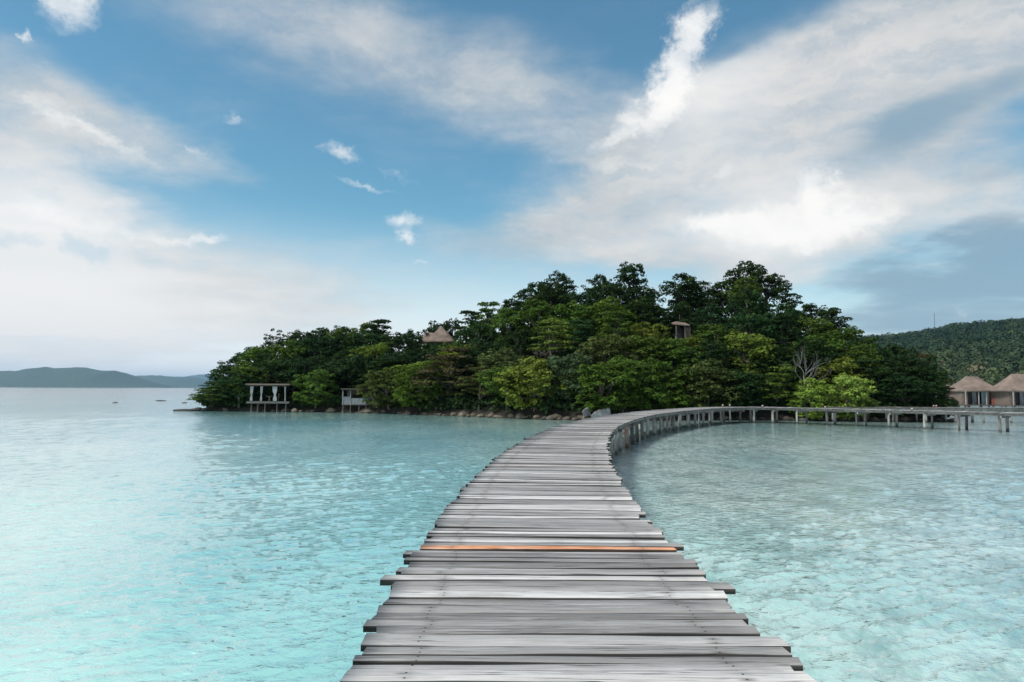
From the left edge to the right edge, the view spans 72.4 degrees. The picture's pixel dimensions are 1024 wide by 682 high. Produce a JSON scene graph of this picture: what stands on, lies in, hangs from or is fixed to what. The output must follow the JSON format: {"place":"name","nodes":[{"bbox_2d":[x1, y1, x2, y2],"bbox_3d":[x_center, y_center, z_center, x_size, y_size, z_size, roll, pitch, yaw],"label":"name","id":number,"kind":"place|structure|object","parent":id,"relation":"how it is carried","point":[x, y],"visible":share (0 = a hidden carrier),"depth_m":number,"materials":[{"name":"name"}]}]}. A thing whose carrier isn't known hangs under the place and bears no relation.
{"place":"outdoors","nodes":[
{"label":"outdoors","id":0,"kind":"place"},
{"bbox_2d":[0,367,185,387],"bbox_3d":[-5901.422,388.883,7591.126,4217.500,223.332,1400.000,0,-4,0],"label":"headland","id":1,"kind":"structure","parent":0,"point":[61,377],"depth_m":7203.77,"materials":[{"name":"green plant"}]},
{"bbox_2d":[136,375,210,387],"bbox_3d":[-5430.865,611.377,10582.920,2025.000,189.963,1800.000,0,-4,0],"label":"headland","id":2,"kind":"structure","parent":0,"point":[190,382],"depth_m":10162.04,"materials":[{"name":"green plant"}]},
{"bbox_2d":[0,387,1023,681],"bbox_3d":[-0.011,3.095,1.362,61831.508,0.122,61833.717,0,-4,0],"label":"water","id":3,"kind":"structure","parent":0,"point":[148,535],"depth_m":15.09,"materials":[{"name":"teal liquid"}]},
{"bbox_2d":[340,407,1023,681],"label":"boardwalk","id":4,"kind":"structure","parent":3,"relation":"in","point":[548,555],"depth_m":5.55,"materials":[{"name":"grey wood"}]},
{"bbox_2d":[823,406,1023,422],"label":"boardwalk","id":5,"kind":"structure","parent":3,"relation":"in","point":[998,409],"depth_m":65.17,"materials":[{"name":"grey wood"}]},
{"bbox_2d":[946,375,1006,406],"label":"thatched hut","id":6,"kind":"object","parent":3,"relation":"in","point":[969,391],"visible":0.62,"depth_m":108.69,"materials":[{"name":"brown wood"}]},
{"bbox_2d":[988,372,1023,406],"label":"thatched hut","id":7,"kind":"object","parent":3,"relation":"in","point":[1008,390],"visible":0.82,"depth_m":105.47,"materials":[{"name":"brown wood"}]},
{"bbox_2d":[0,0,1023,376],"label":"sky","id":8,"kind":"structure","parent":0,"point":[183,183],"materials":[{"name":"blue"}]},
{"bbox_2d":[206,310,944,421],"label":"terrain","id":9,"kind":"structure","parent":0,"point":[412,409],"depth_m":74.66,"materials":[{"name":"soil"}]},
{"bbox_2d":[187,386,233,409],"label":"tree","id":10,"kind":"object","parent":9,"relation":"on","point":[194,398],"visible":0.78,"depth_m":89.44,"materials":[{"name":"green plant"}]},
{"bbox_2d":[205,359,240,393],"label":"tree","id":11,"kind":"object","parent":9,"relation":"on","point":[214,373],"visible":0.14,"depth_m":96.47,"materials":[{"name":"green plant"}]},
{"bbox_2d":[211,372,263,407],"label":"tree","id":12,"kind":"object","parent":9,"relation":"on","point":[223,394],"visible":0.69,"depth_m":88.38,"materials":[{"name":"green plant"}]},
{"bbox_2d":[224,363,270,399],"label":"tree","id":13,"kind":"object","parent":9,"relation":"on","point":[251,368],"visible":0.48,"depth_m":89.94,"materials":[{"name":"green plant"}]},
{"bbox_2d":[236,344,288,365],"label":"tree","id":14,"kind":"object","parent":9,"relation":"on","point":[250,356],"visible":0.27,"depth_m":96.32,"materials":[{"name":"green plant"}]},
{"bbox_2d":[246,384,295,411],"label":"pavilion","id":15,"kind":"structure","parent":9,"relation":"on","point":[275,401],"depth_m":86.53,"materials":[{"name":"beige wood"}]},
{"bbox_2d":[248,356,303,398],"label":"tree","id":16,"kind":"object","parent":9,"relation":"on","point":[281,374],"visible":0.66,"depth_m":89.62,"materials":[{"name":"green plant"}]},
{"bbox_2d":[270,339,311,361],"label":"tree","id":17,"kind":"object","parent":9,"relation":"on","point":[295,349],"visible":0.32,"depth_m":96.80,"materials":[{"name":"green plant"}]},
{"bbox_2d":[284,356,328,389],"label":"tree","id":18,"kind":"object","parent":9,"relation":"on","point":[301,369],"visible":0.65,"depth_m":89.31,"materials":[{"name":"green plant"}]},
{"bbox_2d":[292,369,339,407],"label":"tree","id":19,"kind":"object","parent":9,"relation":"on","point":[305,391],"visible":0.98,"depth_m":86.65,"materials":[{"name":"green plant"}]},
{"bbox_2d":[290,335,343,362],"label":"tree","id":20,"kind":"object","parent":9,"relation":"on","point":[316,344],"visible":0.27,"depth_m":98.11,"materials":[{"name":"green plant"}]},
{"bbox_2d":[312,358,350,392],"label":"tree","id":21,"kind":"object","parent":9,"relation":"on","point":[331,366],"visible":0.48,"depth_m":90.21,"materials":[{"name":"green plant"}]},
{"bbox_2d":[317,334,365,360],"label":"tree","id":22,"kind":"object","parent":9,"relation":"on","point":[344,344],"visible":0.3,"depth_m":98.06,"materials":[{"name":"green plant"}]},
{"bbox_2d":[335,354,373,388],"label":"tree","id":23,"kind":"object","parent":9,"relation":"on","point":[350,363],"visible":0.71,"depth_m":88.87,"materials":[{"name":"green plant"}]},
{"bbox_2d":[341,388,377,412],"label":"shed","id":24,"kind":"structure","parent":9,"relation":"on","point":[350,399],"depth_m":85.35,"materials":[{"name":"grey wood"}]},
{"bbox_2d":[346,329,389,365],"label":"tree","id":25,"kind":"object","parent":9,"relation":"on","point":[376,339],"visible":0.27,"depth_m":97.60,"materials":[{"name":"green plant"}]},
{"bbox_2d":[349,342,398,377],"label":"tree","id":26,"kind":"object","parent":9,"relation":"on","point":[380,346],"visible":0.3,"depth_m":91.99,"materials":[{"name":"green plant"}]},
{"bbox_2d":[357,319,403,347],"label":"tree","id":27,"kind":"object","parent":9,"relation":"on","point":[377,330],"visible":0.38,"depth_m":103.19,"materials":[{"name":"green plant"}]},
{"bbox_2d":[355,369,416,409],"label":"tree","id":28,"kind":"object","parent":9,"relation":"on","point":[376,384],"visible":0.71,"depth_m":82.19,"materials":[{"name":"green plant"}]},
{"bbox_2d":[379,332,421,357],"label":"tree","id":29,"kind":"object","parent":9,"relation":"on","point":[391,343],"visible":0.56,"depth_m":95.99,"materials":[{"name":"green plant"}]},
{"bbox_2d":[376,349,429,369],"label":"tree","id":30,"kind":"object","parent":9,"relation":"on","point":[410,358],"visible":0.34,"depth_m":89.26,"materials":[{"name":"green plant"}]},
{"bbox_2d":[390,360,446,409],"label":"tree","id":31,"kind":"object","parent":9,"relation":"on","point":[407,376],"visible":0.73,"depth_m":79.30,"materials":[{"name":"green plant"}]},
{"bbox_2d":[403,373,470,408],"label":"tree","id":32,"kind":"object","parent":9,"relation":"on","point":[448,393],"visible":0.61,"depth_m":78.47,"materials":[{"name":"green plant"}]},
{"bbox_2d":[420,326,454,345],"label":"thatched hut","id":33,"kind":"object","parent":9,"relation":"on","point":[441,335],"visible":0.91,"depth_m":99.62,"materials":[{"name":"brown wood"}]},
{"bbox_2d":[409,347,478,396],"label":"tree","id":34,"kind":"object","parent":9,"relation":"on","point":[458,350],"visible":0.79,"depth_m":78.04,"materials":[{"name":"green plant"}]},
{"bbox_2d":[447,346,497,386],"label":"tree","id":35,"kind":"object","parent":9,"relation":"on","point":[473,359],"visible":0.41,"depth_m":79.62,"materials":[{"name":"green plant"}]},
{"bbox_2d":[452,310,493,339],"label":"tree","id":36,"kind":"object","parent":9,"relation":"on","point":[473,314],"visible":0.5,"depth_m":99.38,"materials":[{"name":"green plant"}]},
{"bbox_2d":[455,321,495,351],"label":"tree","id":37,"kind":"object","parent":9,"relation":"on","point":[465,340],"visible":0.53,"depth_m":89.13,"materials":[{"name":"green plant"}]},
{"bbox_2d":[454,367,499,411],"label":"tree","id":38,"kind":"object","parent":9,"relation":"on","point":[467,379],"visible":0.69,"depth_m":74.81,"materials":[{"name":"green plant"}]},
{"bbox_2d":[462,301,500,337],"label":"tree","id":39,"kind":"object","parent":9,"relation":"on","point":[489,314],"visible":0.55,"depth_m":96.82,"materials":[{"name":"green plant"}]},
{"bbox_2d":[467,339,515,364],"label":"tree","id":40,"kind":"object","parent":9,"relation":"on","point":[490,345],"visible":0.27,"depth_m":82.92,"materials":[{"name":"green plant"}]},
{"bbox_2d":[475,365,530,411],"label":"tree","id":41,"kind":"object","parent":9,"relation":"on","point":[493,374],"visible":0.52,"depth_m":71.61,"materials":[{"name":"green plant"}]},
{"bbox_2d":[474,347,538,390],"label":"tree","id":42,"kind":"object","parent":9,"relation":"on","point":[485,362],"visible":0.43,"depth_m":76.19,"materials":[{"name":"green plant"}]},
{"bbox_2d":[487,307,531,344],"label":"tree","id":43,"kind":"object","parent":9,"relation":"on","point":[507,321],"visible":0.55,"depth_m":89.20,"materials":[{"name":"green plant"}]},
{"bbox_2d":[495,328,536,362],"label":"tree","id":44,"kind":"object","parent":9,"relation":"on","point":[516,338],"visible":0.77,"depth_m":80.38,"materials":[{"name":"green plant"}]},
{"bbox_2d":[512,281,548,322],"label":"tree","id":45,"kind":"object","parent":9,"relation":"on","point":[531,290],"visible":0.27,"depth_m":97.27,"materials":[{"name":"green plant"}]},
{"bbox_2d":[492,356,573,411],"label":"tree","id":46,"kind":"object","parent":9,"relation":"on","point":[532,386],"visible":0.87,"depth_m":68.76,"materials":[{"name":"green plant"}]},
{"bbox_2d":[515,299,568,343],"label":"tree","id":47,"kind":"object","parent":9,"relation":"on","point":[532,312],"visible":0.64,"depth_m":86.34,"materials":[{"name":"green plant"}]},
{"bbox_2d":[521,285,574,328],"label":"tree","id":48,"kind":"object","parent":9,"relation":"on","point":[554,298],"visible":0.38,"depth_m":90.13,"materials":[{"name":"green plant"}]},
{"bbox_2d":[527,318,584,355],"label":"tree","id":49,"kind":"object","parent":9,"relation":"on","point":[551,348],"visible":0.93,"depth_m":79.14,"materials":[{"name":"green plant"}]},
{"bbox_2d":[537,270,578,303],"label":"tree","id":50,"kind":"object","parent":9,"relation":"on","point":[560,277],"visible":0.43,"depth_m":95.51,"materials":[{"name":"green plant"}]},
{"bbox_2d":[536,351,601,398],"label":"tree","id":51,"kind":"object","parent":9,"relation":"on","point":[555,363],"visible":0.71,"depth_m":69.20,"materials":[{"name":"green plant"}]},
{"bbox_2d":[552,300,599,346],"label":"tree","id":52,"kind":"object","parent":9,"relation":"on","point":[575,313],"visible":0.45,"depth_m":84.57,"materials":[{"name":"green plant"}]},
{"bbox_2d":[193,302,959,417],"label":"undergrowth","id":53,"kind":"object","parent":9,"relation":"on","point":[453,402],"visible":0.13,"depth_m":75.02,"materials":[{"name":"green plant"}]},
{"bbox_2d":[558,290,603,327],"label":"tree","id":54,"kind":"object","parent":9,"relation":"on","point":[580,296],"visible":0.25,"depth_m":90.58,"materials":[{"name":"green plant"}]},
{"bbox_2d":[563,319,612,354],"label":"tree","id":55,"kind":"object","parent":9,"relation":"on","point":[582,329],"visible":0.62,"depth_m":78.82,"materials":[{"name":"green plant"}]},
{"bbox_2d":[581,273,617,306],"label":"tree","id":56,"kind":"object","parent":9,"relation":"on","point":[601,278],"visible":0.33,"depth_m":96.17,"materials":[{"name":"green plant"}]},
{"bbox_2d":[566,362,640,411],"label":"tree","id":57,"kind":"object","parent":9,"relation":"on","point":[592,371],"visible":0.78,"depth_m":66.95,"materials":[{"name":"green plant"}]},
{"bbox_2d":[573,334,640,381],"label":"tree","id":58,"kind":"object","parent":9,"relation":"on","point":[592,346],"visible":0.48,"depth_m":72.79,"materials":[{"name":"green plant"}]},
{"bbox_2d":[579,296,639,339],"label":"tree","id":59,"kind":"object","parent":9,"relation":"on","point":[603,305],"visible":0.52,"depth_m":84.73,"materials":[{"name":"green plant"}]},
{"bbox_2d":[588,281,635,317],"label":"tree","id":60,"kind":"object","parent":9,"relation":"on","point":[614,292],"visible":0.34,"depth_m":91.81,"materials":[{"name":"green plant"}]},
{"bbox_2d":[594,310,633,353],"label":"tree","id":61,"kind":"object","parent":9,"relation":"on","point":[616,328],"visible":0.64,"depth_m":79.54,"materials":[{"name":"green plant"}]},
{"bbox_2d":[597,355,655,412],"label":"tree","id":62,"kind":"object","parent":9,"relation":"on","point":[619,364],"visible":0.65,"depth_m":67.32,"materials":[{"name":"green plant"}]},
{"bbox_2d":[613,262,647,301],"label":"tree","id":63,"kind":"object","parent":9,"relation":"on","point":[624,276],"visible":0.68,"depth_m":97.07,"materials":[{"name":"green plant"}]},
{"bbox_2d":[603,357,681,410],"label":"tree","id":64,"kind":"object","parent":9,"relation":"on","point":[660,395],"visible":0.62,"depth_m":67.69,"materials":[{"name":"green plant"}]},
{"bbox_2d":[623,284,665,323],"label":"tree","id":65,"kind":"object","parent":9,"relation":"on","point":[652,293],"visible":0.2,"depth_m":94.69,"materials":[{"name":"green plant"}]},
{"bbox_2d":[617,296,672,338],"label":"tree","id":66,"kind":"object","parent":9,"relation":"on","point":[647,313],"visible":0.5,"depth_m":86.53,"materials":[{"name":"green plant"}]},
{"bbox_2d":[612,334,678,370],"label":"tree","id":67,"kind":"object","parent":9,"relation":"on","point":[643,341],"visible":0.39,"depth_m":74.76,"materials":[{"name":"green plant"}]},
{"bbox_2d":[620,322,671,357],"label":"tree","id":68,"kind":"object","parent":9,"relation":"on","point":[643,331],"visible":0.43,"depth_m":80.59,"materials":[{"name":"green plant"}]},
{"bbox_2d":[654,301,700,338],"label":"tree","id":69,"kind":"object","parent":9,"relation":"on","point":[679,310],"visible":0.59,"depth_m":86.53,"materials":[{"name":"green plant"}]},
{"bbox_2d":[647,340,707,383],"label":"tree","id":70,"kind":"object","parent":9,"relation":"on","point":[674,353],"visible":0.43,"depth_m":74.59,"materials":[{"name":"green plant"}]},
{"bbox_2d":[643,367,712,408],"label":"tree","id":71,"kind":"object","parent":9,"relation":"on","point":[678,394],"visible":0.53,"depth_m":68.81,"materials":[{"name":"green plant"}]},
{"bbox_2d":[658,272,706,319],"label":"tree","id":72,"kind":"object","parent":9,"relation":"on","point":[680,293],"visible":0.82,"depth_m":96.69,"materials":[{"name":"green plant"}]},
{"bbox_2d":[671,280,729,312],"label":"tree","id":73,"kind":"object","parent":9,"relation":"on","point":[701,287],"visible":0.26,"depth_m":98.92,"materials":[{"name":"green plant"}]},
{"bbox_2d":[668,358,747,406],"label":"tree","id":74,"kind":"object","parent":9,"relation":"on","point":[713,386],"visible":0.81,"depth_m":68.67,"materials":[{"name":"green plant"}]},
{"bbox_2d":[689,292,731,323],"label":"tree","id":75,"kind":"object","parent":9,"relation":"on","point":[705,302],"visible":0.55,"depth_m":95.67,"materials":[{"name":"green plant"}]},
{"bbox_2d":[680,338,742,379],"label":"tree","id":76,"kind":"object","parent":9,"relation":"on","point":[711,347],"visible":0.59,"depth_m":74.30,"materials":[{"name":"green plant"}]},
{"bbox_2d":[687,303,739,340],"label":"tree","id":77,"kind":"object","parent":9,"relation":"on","point":[706,313],"visible":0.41,"depth_m":87.93,"materials":[{"name":"green plant"}]},
{"bbox_2d":[687,323,749,362],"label":"tree","id":78,"kind":"object","parent":9,"relation":"on","point":[708,333],"visible":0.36,"depth_m":80.77,"materials":[{"name":"green plant"}]},
{"bbox_2d":[708,330,777,376],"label":"tree","id":79,"kind":"object","parent":9,"relation":"on","point":[735,338],"visible":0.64,"depth_m":74.06,"materials":[{"name":"green plant"}]},
{"bbox_2d":[711,368,775,412],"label":"tree","id":80,"kind":"object","parent":9,"relation":"on","point":[750,382],"visible":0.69,"depth_m":68.58,"materials":[{"name":"green plant"}]},
{"bbox_2d":[721,275,765,312],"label":"tree","id":81,"kind":"object","parent":9,"relation":"on","point":[751,285],"visible":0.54,"depth_m":92.49,"materials":[{"name":"green plant"}]},
{"bbox_2d":[723,287,766,333],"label":"tree","id":82,"kind":"object","parent":9,"relation":"on","point":[752,302],"visible":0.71,"depth_m":87.57,"materials":[{"name":"green plant"}]},
{"bbox_2d":[723,260,773,293],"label":"tree","id":83,"kind":"object","parent":9,"relation":"on","point":[751,268],"visible":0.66,"depth_m":97.08,"materials":[{"name":"green plant"}]},
{"bbox_2d":[721,311,778,354],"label":"tree","id":84,"kind":"object","parent":9,"relation":"on","point":[756,324],"visible":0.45,"depth_m":79.85,"materials":[{"name":"green plant"}]},
{"bbox_2d":[747,270,791,308],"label":"tree","id":85,"kind":"object","parent":9,"relation":"on","point":[767,293],"visible":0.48,"depth_m":98.33,"materials":[{"name":"green plant"}]},
{"bbox_2d":[744,364,802,412],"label":"tree","id":86,"kind":"object","parent":9,"relation":"on","point":[778,384],"visible":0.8,"depth_m":68.94,"materials":[{"name":"green plant"}]},
{"bbox_2d":[756,301,805,341],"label":"tree","id":87,"kind":"object","parent":9,"relation":"on","point":[789,309],"visible":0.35,"depth_m":85.43,"materials":[{"name":"green plant"}]},
{"bbox_2d":[747,344,816,389],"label":"tree","id":88,"kind":"object","parent":9,"relation":"on","point":[778,359],"visible":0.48,"depth_m":72.74,"materials":[{"name":"green plant"}]},
{"bbox_2d":[762,313,812,354],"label":"tree","id":89,"kind":"object","parent":9,"relation":"on","point":[780,328],"visible":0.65,"depth_m":80.96,"materials":[{"name":"green plant"}]},
{"bbox_2d":[771,284,803,319],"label":"tree","id":90,"kind":"object","parent":9,"relation":"on","point":[784,300],"visible":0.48,"depth_m":93.62,"materials":[{"name":"green plant"}]},
{"bbox_2d":[779,337,838,386],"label":"tree","id":91,"kind":"object","parent":9,"relation":"on","point":[812,344],"visible":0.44,"depth_m":73.39,"materials":[{"name":"green plant"}]},
{"bbox_2d":[785,303,838,340],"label":"tree","id":92,"kind":"object","parent":9,"relation":"on","point":[808,308],"visible":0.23,"depth_m":89.50,"materials":[{"name":"green plant"}]},
{"bbox_2d":[785,377,839,419],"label":"tree","id":93,"kind":"object","parent":9,"relation":"on","point":[820,387],"visible":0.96,"depth_m":67.47,"materials":[{"name":"green plant"}]},
{"bbox_2d":[786,315,839,358],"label":"tree","id":94,"kind":"object","parent":9,"relation":"on","point":[808,323],"visible":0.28,"depth_m":82.81,"materials":[{"name":"green plant"}]},
{"bbox_2d":[787,333,853,377],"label":"tree","id":95,"kind":"object","parent":9,"relation":"on","point":[836,344],"visible":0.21,"depth_m":76.03,"materials":[{"name":"green plant"}]},
{"bbox_2d":[817,307,857,344],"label":"tree","id":96,"kind":"object","parent":9,"relation":"on","point":[840,324],"visible":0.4,"depth_m":87.22,"materials":[{"name":"green plant"}]},
{"bbox_2d":[814,356,876,397],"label":"tree","id":97,"kind":"object","parent":9,"relation":"on","point":[833,367],"visible":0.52,"depth_m":71.29,"materials":[{"name":"green plant"}]},
{"bbox_2d":[818,325,879,359],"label":"tree","id":98,"kind":"object","parent":9,"relation":"on","point":[847,334],"visible":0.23,"depth_m":78.56,"materials":[{"name":"green plant"}]},
{"bbox_2d":[824,373,880,420],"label":"tree","id":99,"kind":"object","parent":9,"relation":"on","point":[846,395],"visible":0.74,"depth_m":66.83,"materials":[{"name":"green plant"}]},
{"bbox_2d":[828,344,883,382],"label":"tree","id":100,"kind":"object","parent":9,"relation":"on","point":[854,352],"visible":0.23,"depth_m":74.27,"materials":[{"name":"green plant"}]},
{"bbox_2d":[838,359,906,399],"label":"tree","id":101,"kind":"object","parent":9,"relation":"on","point":[880,372],"visible":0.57,"depth_m":70.55,"materials":[{"name":"green plant"}]},
{"bbox_2d":[861,360,931,395],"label":"tree","id":102,"kind":"object","parent":9,"relation":"on","point":[895,366],"visible":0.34,"depth_m":72.90,"materials":[{"name":"green plant"}]},
{"bbox_2d":[868,376,948,414],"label":"tree","id":103,"kind":"object","parent":9,"relation":"on","point":[900,394],"visible":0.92,"depth_m":68.08,"materials":[{"name":"green plant"}]},
{"bbox_2d":[881,352,944,381],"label":"tree","id":104,"kind":"object","parent":9,"relation":"on","point":[915,360],"visible":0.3,"depth_m":73.81,"materials":[{"name":"green plant"}]},
{"bbox_2d":[888,365,950,401],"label":"tree","id":105,"kind":"object","parent":9,"relation":"on","point":[940,377],"visible":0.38,"depth_m":70.91,"materials":[{"name":"green plant"}]},
{"bbox_3d":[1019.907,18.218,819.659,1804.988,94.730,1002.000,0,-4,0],"label":"hill","id":106,"kind":"structure","parent":0,"visible":0},
{"bbox_2d":[848,317,1023,385],"bbox_3d":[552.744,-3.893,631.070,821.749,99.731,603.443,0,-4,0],"label":"forest","id":107,"kind":"object","parent":106,"relation":"on","point":[960,347],"visible":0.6,"depth_m":485.28,"materials":[{"name":"green plant"}]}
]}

